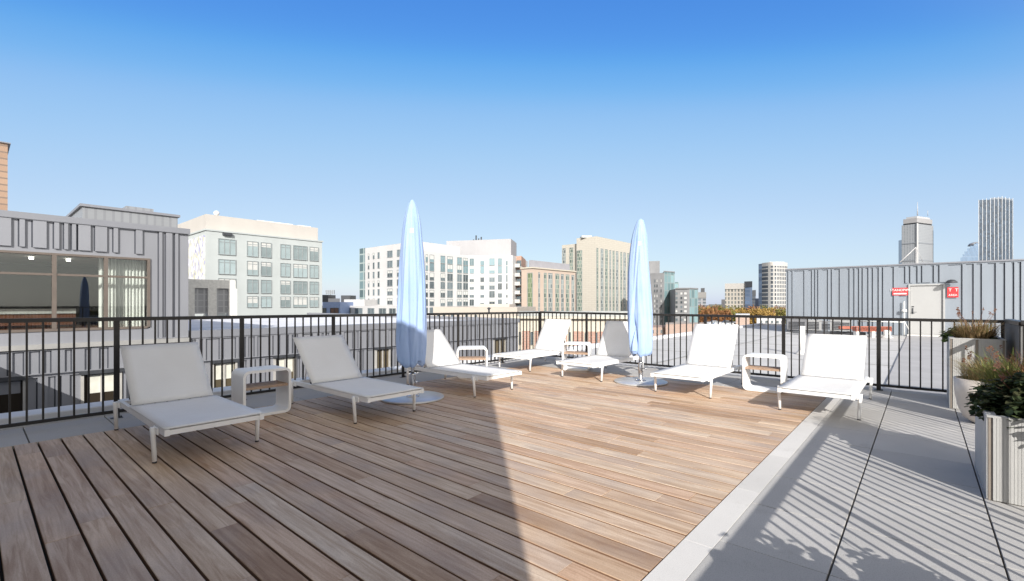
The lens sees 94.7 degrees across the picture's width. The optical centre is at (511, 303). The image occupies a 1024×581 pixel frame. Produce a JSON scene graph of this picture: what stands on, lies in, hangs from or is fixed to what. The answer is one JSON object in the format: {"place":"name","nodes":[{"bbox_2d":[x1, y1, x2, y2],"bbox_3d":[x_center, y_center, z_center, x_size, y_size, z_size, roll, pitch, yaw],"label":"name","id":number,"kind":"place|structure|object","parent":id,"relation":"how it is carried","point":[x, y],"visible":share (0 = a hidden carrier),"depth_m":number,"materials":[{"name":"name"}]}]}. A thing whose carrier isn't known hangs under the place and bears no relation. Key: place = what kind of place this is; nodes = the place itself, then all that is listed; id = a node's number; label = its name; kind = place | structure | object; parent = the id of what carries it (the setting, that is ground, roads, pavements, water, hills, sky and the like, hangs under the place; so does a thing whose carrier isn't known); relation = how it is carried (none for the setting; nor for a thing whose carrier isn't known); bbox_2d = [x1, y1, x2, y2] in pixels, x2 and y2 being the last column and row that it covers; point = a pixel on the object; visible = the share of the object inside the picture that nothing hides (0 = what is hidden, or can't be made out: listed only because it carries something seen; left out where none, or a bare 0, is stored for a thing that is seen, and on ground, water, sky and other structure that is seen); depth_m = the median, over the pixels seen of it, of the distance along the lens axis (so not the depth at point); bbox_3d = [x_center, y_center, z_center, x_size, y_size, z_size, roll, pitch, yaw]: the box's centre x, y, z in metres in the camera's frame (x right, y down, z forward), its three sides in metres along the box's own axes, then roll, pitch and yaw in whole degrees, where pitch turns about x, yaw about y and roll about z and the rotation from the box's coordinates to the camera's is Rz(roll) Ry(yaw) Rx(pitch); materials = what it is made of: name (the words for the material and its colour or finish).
{"place":"outdoors","nodes":[
{"label":"outdoors","id":0,"kind":"place"},
{"bbox_2d":[0,141,10,209],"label":"timber tower","id":1,"kind":"structure","parent":0,"point":[4,148],"depth_m":23.16,"materials":[{"name":"wood"}]},
{"bbox_2d":[0,210,189,412],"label":"clad building","id":2,"kind":"structure","parent":0,"point":[53,266],"depth_m":14.04,"materials":[{"name":"grey metal"}]},
{"bbox_2d":[0,376,24,412],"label":"window","id":3,"kind":"structure","parent":2,"relation":"in","point":[17,382],"depth_m":12.36,"materials":[{"name":"glass"}]},
{"bbox_2d":[0,250,149,332],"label":"window","id":4,"kind":"structure","parent":2,"relation":"in","point":[54,274],"depth_m":13.37,"materials":[{"name":"clear glass"}]},
{"bbox_2d":[79,368,123,403],"bbox_3d":[-11.873,2.860,13.656,0.159,1.880,0.982,0,0,41],"label":"window","id":5,"kind":"structure","parent":2,"relation":"in","point":[95,375],"depth_m":13.63,"materials":[{"name":"glass"}]},
{"bbox_2d":[178,211,322,315],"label":"pale office block","id":6,"kind":"structure","parent":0,"point":[271,268],"depth_m":94.86,"materials":[{"name":"concrete"}]},
{"bbox_2d":[218,238,235,255],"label":"window","id":7,"kind":"structure","parent":6,"relation":"in","point":[225,246],"depth_m":89.82,"materials":[{"name":"grey glass"}]},
{"bbox_2d":[218,259,235,274],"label":"window","id":8,"kind":"structure","parent":6,"relation":"in","point":[225,266],"depth_m":89.86,"materials":[{"name":"grey glass"}]},
{"bbox_2d":[247,241,257,256],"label":"window","id":9,"kind":"structure","parent":6,"relation":"in","point":[252,246],"depth_m":93.23,"materials":[{"name":"grey glass"}]},
{"bbox_2d":[247,261,257,275],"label":"window","id":10,"kind":"structure","parent":6,"relation":"in","point":[252,266],"depth_m":93.23,"materials":[{"name":"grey glass"}]},
{"bbox_2d":[247,279,257,292],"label":"window","id":11,"kind":"structure","parent":6,"relation":"in","point":[252,284],"depth_m":93.23,"materials":[{"name":"grey glass"}]},
{"bbox_2d":[247,296,257,307],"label":"window","id":12,"kind":"structure","parent":6,"relation":"in","point":[252,301],"depth_m":93.23,"materials":[{"name":"grey glass"}]},
{"bbox_2d":[261,242,271,257],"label":"window","id":13,"kind":"structure","parent":6,"relation":"in","point":[266,248],"depth_m":95.24,"materials":[{"name":"grey glass"}]},
{"bbox_2d":[261,262,271,275],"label":"window","id":14,"kind":"structure","parent":6,"relation":"in","point":[266,267],"depth_m":95.24,"materials":[{"name":"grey glass"}]},
{"bbox_2d":[261,280,271,293],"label":"window","id":15,"kind":"structure","parent":6,"relation":"in","point":[266,285],"depth_m":95.24,"materials":[{"name":"grey glass"}]},
{"bbox_2d":[261,296,271,307],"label":"window","id":16,"kind":"structure","parent":6,"relation":"in","point":[266,301],"depth_m":95.24,"materials":[{"name":"grey glass"}]},
{"bbox_2d":[280,244,290,258],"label":"window","id":17,"kind":"structure","parent":6,"relation":"in","point":[285,249],"depth_m":98.07,"materials":[{"name":"grey glass"}]},
{"bbox_2d":[280,263,290,276],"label":"window","id":18,"kind":"structure","parent":6,"relation":"in","point":[285,268],"depth_m":98.07,"materials":[{"name":"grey glass"}]},
{"bbox_2d":[280,280,290,293],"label":"window","id":19,"kind":"structure","parent":6,"relation":"in","point":[285,286],"depth_m":98.07,"materials":[{"name":"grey glass"}]},
{"bbox_2d":[280,296,290,306],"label":"window","id":20,"kind":"structure","parent":6,"relation":"in","point":[285,301],"depth_m":98.07,"materials":[{"name":"grey glass"}]},
{"bbox_2d":[293,245,307,260],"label":"window","id":21,"kind":"structure","parent":6,"relation":"in","point":[299,252],"depth_m":100.52,"materials":[{"name":"grey glass"}]},
{"bbox_2d":[293,264,307,277],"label":"window","id":22,"kind":"structure","parent":6,"relation":"in","point":[299,270],"depth_m":100.52,"materials":[{"name":"grey glass"}]},
{"bbox_2d":[293,281,307,293],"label":"window","id":23,"kind":"structure","parent":6,"relation":"in","point":[299,287],"depth_m":100.52,"materials":[{"name":"grey glass"}]},
{"bbox_2d":[293,296,307,306],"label":"window","id":24,"kind":"structure","parent":6,"relation":"in","point":[297,301],"depth_m":100.49,"materials":[{"name":"grey glass"}]},
{"bbox_2d":[309,247,318,260],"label":"window","id":25,"kind":"structure","parent":6,"relation":"in","point":[313,251],"depth_m":102.67,"materials":[{"name":"grey glass"}]},
{"bbox_2d":[309,265,318,277],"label":"window","id":26,"kind":"structure","parent":6,"relation":"in","point":[313,269],"depth_m":102.72,"materials":[{"name":"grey glass"}]},
{"bbox_2d":[309,281,318,293],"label":"window","id":27,"kind":"structure","parent":6,"relation":"in","point":[313,286],"depth_m":102.67,"materials":[{"name":"grey glass"}]},
{"bbox_2d":[309,297,318,306],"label":"window","id":28,"kind":"structure","parent":6,"relation":"in","point":[313,301],"depth_m":102.75,"materials":[{"name":"grey glass"}]},
{"bbox_2d":[188,313,519,387],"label":"clad wing","id":29,"kind":"structure","parent":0,"point":[206,337],"depth_m":20.00,"materials":[{"name":"metal"}]},
{"bbox_2d":[210,359,238,387],"bbox_3d":[-9.784,2.860,16.062,0.159,1.880,0.858,0,0,41],"label":"window","id":30,"kind":"structure","parent":29,"relation":"in","point":[216,363],"depth_m":16.06,"materials":[{"name":"glass"}]},
{"bbox_2d":[272,354,297,380],"bbox_3d":[-8.458,2.860,17.589,0.159,1.880,0.876,0,0,41],"label":"window","id":31,"kind":"structure","parent":29,"relation":"in","point":[282,358],"depth_m":17.60,"materials":[{"name":"glass"}]},
{"bbox_2d":[374,346,390,368],"bbox_3d":[-5.683,2.860,20.784,0.159,1.880,0.828,0,0,41],"label":"window","id":32,"kind":"structure","parent":29,"relation":"in","point":[376,349],"depth_m":20.79,"materials":[{"name":"glass"}]},
{"bbox_2d":[493,337,507,352],"bbox_3d":[-0.658,2.860,26.568,0.159,1.880,1.055,0,0,41],"label":"window","id":33,"kind":"structure","parent":29,"relation":"in","point":[499,337],"depth_m":26.48,"materials":[{"name":"glass"}]},
{"bbox_2d":[433,304,535,317],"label":"cream low building","id":34,"kind":"structure","parent":0,"point":[491,308],"depth_m":72.22,"materials":[{"name":"concrete"}]},
{"bbox_2d":[0,0,1023,305],"label":"sky","id":35,"kind":"structure","parent":0,"point":[743,135],"materials":[{"name":"blue"}]},
{"bbox_2d":[520,260,575,310],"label":"tan mansard block","id":36,"kind":"structure","parent":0,"point":[547,286],"depth_m":156.78,"materials":[{"name":"stone"}]},
{"bbox_2d":[511,311,627,350],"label":"brick stone block","id":37,"kind":"structure","parent":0,"point":[580,326],"depth_m":45.12,"materials":[{"name":"brick"}]},
{"bbox_2d":[562,236,630,310],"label":"cream stone tower","id":38,"kind":"structure","parent":0,"point":[599,265],"depth_m":205.84,"materials":[{"name":"stone"}]},
{"bbox_2d":[649,261,678,324],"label":"building","id":39,"kind":"structure","parent":0,"point":[664,283],"depth_m":179.67,"materials":[{"name":"concrete"}]},
{"bbox_2d":[670,288,697,321],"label":"dark grey low block","id":40,"kind":"structure","parent":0,"point":[683,300],"depth_m":164.41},
{"bbox_2d":[698,292,705,310],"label":"block","id":41,"kind":"structure","parent":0,"point":[701,298],"depth_m":614.82,"materials":[{"name":"concrete"}]},
{"bbox_2d":[725,283,744,309],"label":"beige office block","id":42,"kind":"structure","parent":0,"point":[735,294],"depth_m":515.87,"materials":[{"name":"concrete"}]},
{"bbox_2d":[744,281,751,307],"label":"blue glass slab","id":43,"kind":"structure","parent":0,"point":[748,293],"depth_m":634.90,"materials":[{"name":"glass"}]},
{"bbox_2d":[757,318,781,323],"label":"white low house","id":44,"kind":"structure","parent":0,"point":[772,320],"depth_m":207.74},
{"bbox_2d":[759,262,786,310],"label":"white gridded tower","id":45,"kind":"structure","parent":0,"point":[772,284],"depth_m":469.60,"materials":[{"name":"concrete"}]},
{"bbox_2d":[899,240,901,263],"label":"pale blue tower","id":46,"kind":"structure","parent":0,"point":[900,250],"depth_m":1290.69,"materials":[{"name":"clear glass"}]},
{"bbox_2d":[902,202,933,263],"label":"antenna skyscraper","id":47,"kind":"structure","parent":0,"point":[917,231],"depth_m":1063.13,"materials":[{"name":"metal"}]},
{"bbox_2d":[961,242,977,260],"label":"domed glass building","id":48,"kind":"structure","parent":0,"point":[971,253],"depth_m":1206.00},
{"bbox_2d":[978,197,1012,260],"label":"finned glass tower","id":49,"kind":"structure","parent":0,"point":[995,228],"depth_m":974.83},
{"label":"ground","id":50,"kind":"structure","parent":0,"visible":0},
{"bbox_2d":[66,203,179,227],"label":"ribbed plant block","id":51,"kind":"structure","parent":50,"relation":"on","point":[136,215],"depth_m":48.89,"materials":[{"name":"metal"}]},
{"bbox_2d":[188,279,236,315],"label":"white frame structure","id":52,"kind":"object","parent":50,"relation":"on","point":[210,297],"visible":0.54,"depth_m":61.66,"materials":[{"name":"concrete"}]},
{"bbox_2d":[322,295,352,313],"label":"blue house","id":53,"kind":"structure","parent":50,"relation":"on","point":[332,304],"depth_m":139.86,"materials":[{"name":"metal"}]},
{"bbox_2d":[344,299,396,313],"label":"white podium","id":54,"kind":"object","parent":50,"relation":"on","point":[365,306],"visible":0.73,"depth_m":142.43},
{"bbox_2d":[341,295,355,301],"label":"roof plant box","id":55,"kind":"object","parent":54,"relation":"on","point":[343,297],"visible":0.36,"depth_m":152.00,"materials":[{"name":"metal"}]},
{"bbox_2d":[359,235,527,315],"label":"white apartment block","id":56,"kind":"structure","parent":50,"relation":"on","point":[475,272],"depth_m":152.18,"materials":[{"name":"paint"}]},
{"bbox_2d":[515,256,525,306],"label":"brick balcony tower","id":57,"kind":"structure","parent":50,"relation":"on","point":[520,262],"depth_m":156.09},
{"bbox_2d":[653,322,703,335],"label":"brick row","id":58,"kind":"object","parent":50,"relation":"on","point":[677,327],"visible":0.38,"depth_m":121.21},
{"bbox_2d":[698,306,715,321],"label":"broadleaf tree","id":59,"kind":"object","parent":50,"relation":"on","point":[704,311],"visible":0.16,"depth_m":287.63,"materials":[{"name":"orange plant"}]},
{"bbox_2d":[700,310,721,321],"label":"broadleaf tree","id":60,"kind":"object","parent":50,"relation":"on","point":[713,318],"visible":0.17,"depth_m":282.66,"materials":[{"name":"orange plant"}]},
{"bbox_2d":[736,313,749,324],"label":"pink gable house","id":61,"kind":"structure","parent":50,"relation":"on","point":[742,321],"depth_m":188.02,"materials":[{"name":"brick"}]},
{"bbox_2d":[736,308,759,323],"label":"broadleaf tree","id":62,"kind":"object","parent":50,"relation":"on","point":[754,312],"visible":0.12,"depth_m":290.96,"materials":[{"name":"orange plant"}]},
{"bbox_2d":[755,308,779,322],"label":"broadleaf tree","id":63,"kind":"object","parent":50,"relation":"on","point":[766,312],"visible":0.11,"depth_m":285.55,"materials":[{"name":"yellow plant"}]},
{"bbox_2d":[775,307,785,323],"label":"broadleaf tree","id":64,"kind":"object","parent":50,"relation":"on","point":[778,313],"visible":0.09,"depth_m":292.51,"materials":[{"name":"green plant"}]},
{"bbox_3d":[-7.546,12.230,2.978,20.500,21.980,22.600,0,0,41],"label":"terrace building","id":65,"kind":"object","parent":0,"visible":0},
{"bbox_2d":[0,355,512,429],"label":"coping","id":66,"kind":"object","parent":65,"relation":"on","point":[36,414],"visible":0.04,"depth_m":5.09,"materials":[{"name":"concrete"}]},
{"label":"terrace slab","id":67,"kind":"structure","parent":0,"visible":0},
{"bbox_2d":[0,444,154,580],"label":"deck base","id":68,"kind":"object","parent":67,"relation":"on","point":[46,559],"depth_m":2.61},
{"bbox_2d":[0,365,825,580],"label":"deck","id":69,"kind":"structure","parent":68,"relation":"on","point":[540,473],"depth_m":3.14,"materials":[{"name":"brown wood"}]},
{"bbox_2d":[113,342,263,463],"bbox_3d":[-2.978,0.818,4.302,1.698,0.801,0.796,0,0,41],"label":"sun lounger","id":70,"kind":"object","parent":69,"relation":"on","point":[169,373],"visible":1,"depth_m":4.49,"materials":[{"name":"fabric"}]},
{"bbox_2d":[231,365,290,416],"bbox_3d":[-2.778,0.968,5.234,0.340,0.500,0.500,0,0,41],"label":"side table","id":71,"kind":"object","parent":69,"relation":"on","point":[281,383],"visible":0.79,"depth_m":5.21,"materials":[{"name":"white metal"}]},
{"bbox_2d":[291,335,423,423],"bbox_3d":[-1.837,0.818,5.477,1.698,0.801,0.796,0,0,41],"label":"sun lounger","id":72,"kind":"object","parent":69,"relation":"on","point":[326,359],"visible":0.98,"depth_m":5.67,"materials":[{"name":"fabric"}]},
{"bbox_2d":[381,200,443,404],"bbox_3d":[-1.276,-0.054,6.057,0.800,2.545,0.800,0,0,41],"label":"closed umbrella","id":73,"kind":"object","parent":69,"relation":"on","point":[411,331],"visible":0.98,"depth_m":5.92,"materials":[{"name":"fabric"}]},
{"bbox_2d":[406,329,521,396],"bbox_3d":[-0.734,0.818,6.816,1.698,0.801,0.796,0,0,41],"label":"sun lounger","id":74,"kind":"object","parent":69,"relation":"on","point":[440,352],"visible":0.88,"depth_m":6.93,"materials":[{"name":"fabric"}]},
{"bbox_2d":[457,346,487,378],"bbox_3d":[-0.663,0.968,7.822,0.500,0.500,0.340,0,0,-6],"label":"side table","id":75,"kind":"object","parent":69,"relation":"on","point":[485,357],"visible":0.59,"depth_m":7.68,"materials":[{"name":"white wood"}]},
{"bbox_2d":[493,319,574,371],"bbox_3d":[0.460,0.772,9.130,0.796,0.892,1.670,0,0,41],"label":"sun lounger","id":76,"kind":"object","parent":69,"relation":"on","point":[552,334],"visible":0.97,"depth_m":9.43,"materials":[{"name":"fabric"}]},
{"bbox_2d":[562,341,591,370],"bbox_3d":[1.198,0.968,8.668,0.500,0.500,0.340,0,0,17],"label":"side table","id":77,"kind":"object","parent":69,"relation":"on","point":[565,352],"visible":0.9,"depth_m":8.58,"materials":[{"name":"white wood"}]},
{"bbox_2d":[556,321,643,381],"bbox_3d":[1.529,0.772,8.043,0.796,0.892,1.670,0,0,41],"label":"sun lounger","id":78,"kind":"object","parent":69,"relation":"on","point":[614,341],"visible":0.88,"depth_m":8.32,"materials":[{"name":"fabric"}]},
{"bbox_2d":[614,219,667,386],"bbox_3d":[1.982,-0.042,7.272,0.800,2.520,0.800,0,0,41],"label":"closed umbrella","id":79,"kind":"object","parent":69,"relation":"on","point":[640,316],"visible":1,"depth_m":7.16,"materials":[{"name":"fabric"}]},
{"bbox_2d":[743,353,786,392],"bbox_3d":[3.547,0.968,6.615,0.500,0.500,0.340,0,0,39],"label":"side table","id":80,"kind":"object","parent":69,"relation":"on","point":[747,367],"visible":0.82,"depth_m":6.58,"materials":[{"name":"white wood"}]},
{"bbox_2d":[0,356,1023,580],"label":"paving","id":81,"kind":"structure","parent":67,"relation":"on","point":[888,486],"depth_m":2.89,"materials":[{"name":"concrete"}]},
{"bbox_2d":[0,312,539,428],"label":"railing","id":82,"kind":"object","parent":81,"relation":"on","point":[116,320],"visible":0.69,"depth_m":5.77,"materials":[{"name":"metal"}]},
{"bbox_2d":[651,324,742,398],"bbox_3d":[2.679,0.772,6.759,0.796,0.892,1.670,0,0,41],"label":"sun lounger","id":83,"kind":"object","parent":81,"relation":"on","point":[712,346],"visible":0.98,"depth_m":7.06,"materials":[{"name":"fabric"}]},
{"bbox_2d":[539,311,1004,392],"bbox_3d":[3.808,0.700,7.792,8.500,1.040,0.070,0,0,41],"label":"railing","id":84,"kind":"object","parent":81,"relation":"on","point":[878,384],"visible":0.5,"depth_m":7.32,"materials":[{"name":"metal"}]},
{"bbox_2d":[777,334,872,419],"bbox_3d":[3.770,0.818,5.652,0.796,0.801,1.698,0,0,41],"label":"sun lounger","id":85,"kind":"object","parent":81,"relation":"on","point":[835,358],"visible":1,"depth_m":5.95,"materials":[{"name":"fabric"}]},
{"bbox_2d":[953,375,987,422],"bbox_3d":[4.804,0.993,4.768,0.500,0.450,0.500,0,0,41],"label":"round pot","id":86,"kind":"object","parent":81,"relation":"on","point":[962,387],"visible":0.3,"depth_m":4.78,"materials":[{"name":"ceramic"}]},
{"bbox_2d":[939,345,1019,380],"bbox_3d":[4.796,0.638,4.773,0.798,0.431,0.828,0,0,10],"label":"grass clump","id":87,"kind":"object","parent":86,"relation":"on","point":[963,371],"visible":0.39,"depth_m":4.79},
{"bbox_2d":[947,336,1005,408],"bbox_3d":[5.518,0.809,5.632,0.455,0.818,0.823,0,0,41],"label":"planter","id":88,"kind":"object","parent":81,"relation":"on","point":[956,347],"visible":0.31,"depth_m":5.40,"materials":[{"name":"metal"}]},
{"bbox_2d":[939,326,961,342],"bbox_3d":[5.456,0.392,5.788,0.320,0.223,0.495,0,0,10],"label":"leafy plant","id":89,"kind":"object","parent":88,"relation":"in","point":[944,335],"visible":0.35,"depth_m":5.81,"materials":[{"name":"green plant"}]},
{"bbox_2d":[942,307,1011,338],"bbox_3d":[5.426,0.281,5.516,0.769,0.472,0.756,0,0,41],"label":"grass clump","id":90,"kind":"object","parent":88,"relation":"in","point":[978,331],"visible":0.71,"depth_m":5.43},
{"bbox_2d":[975,400,1023,505],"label":"planter","id":91,"kind":"object","parent":81,"relation":"on","point":[999,454],"visible":0.78,"depth_m":2.89,"materials":[{"name":"metal"}]},
{"bbox_2d":[946,346,1023,392],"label":"grass clump","id":92,"kind":"object","parent":91,"relation":"in","point":[991,374],"visible":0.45,"depth_m":3.37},
{"bbox_2d":[964,351,1023,427],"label":"leafy plant","id":93,"kind":"object","parent":91,"relation":"in","point":[997,398],"visible":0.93,"depth_m":3.05,"materials":[{"name":"green plant"}]},
{"bbox_2d":[967,366,1022,392],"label":"leafy plant","id":94,"kind":"object","parent":91,"relation":"in","point":[975,388],"visible":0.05,"depth_m":3.40,"materials":[{"name":"green plant"}]},
{"bbox_2d":[987,349,1023,377],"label":"grass clump","id":95,"kind":"object","parent":91,"relation":"in","point":[1022,366],"visible":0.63,"depth_m":3.13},
{"bbox_2d":[1004,319,1022,366],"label":"privacy screen","id":96,"kind":"object","parent":81,"relation":"on","point":[1014,337],"visible":0.39,"depth_m":5.19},
{"bbox_2d":[642,397,839,580],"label":"kerb","id":97,"kind":"structure","parent":67,"relation":"on","point":[683,559],"depth_m":2.78,"materials":[{"name":"concrete"}]},
{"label":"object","id":98,"kind":"object","parent":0,"visible":0},
{"bbox_2d":[558,325,906,387],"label":"roof","id":99,"kind":"structure","parent":98,"relation":"on","point":[884,357],"depth_m":13.40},
{"bbox_2d":[567,323,785,349],"bbox_3d":[8.922,1.495,19.993,2.950,0.450,24.510,0,0,41],"label":"roof edge","id":100,"kind":"object","parent":99,"relation":"attached to","point":[654,338],"visible":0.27,"depth_m":18.91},
{"bbox_2d":[644,332,904,365],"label":"roof seams","id":101,"kind":"object","parent":99,"relation":"on","point":[759,343],"visible":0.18,"depth_m":13.89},
{"bbox_2d":[787,319,806,331],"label":"roof unit","id":102,"kind":"structure","parent":99,"relation":"on","point":[795,323],"depth_m":22.32,"materials":[{"name":"metal"}]},
{"bbox_2d":[795,326,804,354],"bbox_3d":[7.793,0.991,12.681,0.343,0.757,0.343,0,0,41],"label":"vent pipe","id":103,"kind":"object","parent":99,"relation":"on","point":[802,339],"visible":0.73,"depth_m":12.61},
{"bbox_2d":[808,320,821,330],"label":"roof unit","id":104,"kind":"structure","parent":99,"relation":"on","point":[811,324],"depth_m":21.85,"materials":[{"name":"metal"}]},
{"bbox_2d":[792,330,865,334],"bbox_3d":[13.530,1.285,20.200,2.601,0.170,0.240,0,0,27],"label":"cable tray","id":105,"kind":"object","parent":99,"relation":"on","point":[828,332],"visible":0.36,"depth_m":20.11,"materials":[{"name":"metal"}]},
{"bbox_2d":[830,319,851,331],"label":"roof unit","id":106,"kind":"structure","parent":99,"relation":"on","point":[844,323],"depth_m":21.41,"materials":[{"name":"metal"}]},
{"bbox_2d":[838,321,908,336],"bbox_3d":[14.711,1.032,19.175,2.261,0.676,0.890,0,0,0],"label":"pipe rack","id":107,"kind":"object","parent":99,"relation":"on","point":[855,329],"visible":0.73,"depth_m":18.90,"materials":[{"name":"metal"}]},
{"bbox_2d":[901,301,906,335],"bbox_3d":[16.512,0.645,19.858,0.174,1.450,0.174,0,0,-4],"label":"hose valve","id":108,"kind":"object","parent":99,"relation":"on","point":[903,310],"visible":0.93,"depth_m":19.89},
{"bbox_2d":[785,259,1023,336],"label":"roof shed","id":109,"kind":"structure","parent":99,"relation":"on","point":[866,291],"depth_m":19.80,"materials":[{"name":"metal"}]},
{"bbox_2d":[891,288,907,294],"bbox_3d":[16.481,-0.499,20.028,0.663,0.318,0.019,0,0,41],"label":"wall sign","id":110,"kind":"object","parent":109,"relation":"attached to","point":[899,291],"visible":1,"depth_m":20.03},
{"bbox_2d":[908,284,944,334],"bbox_3d":[17.202,0.270,19.575,1.140,2.140,0.282,0,0,41],"label":"door","id":111,"kind":"structure","parent":109,"relation":"in","point":[924,300],"depth_m":19.53,"materials":[{"name":"paint"}]},
{"bbox_2d":[947,287,957,296],"bbox_3d":[17.718,-0.445,18.954,0.331,0.414,0.019,0,0,41],"label":"wall sign","id":112,"kind":"object","parent":109,"relation":"attached to","point":[952,291],"visible":1,"depth_m":18.96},
{"bbox_2d":[884,336,946,393],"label":"walkway","id":113,"kind":"structure","parent":99,"relation":"on","point":[925,362],"depth_m":10.16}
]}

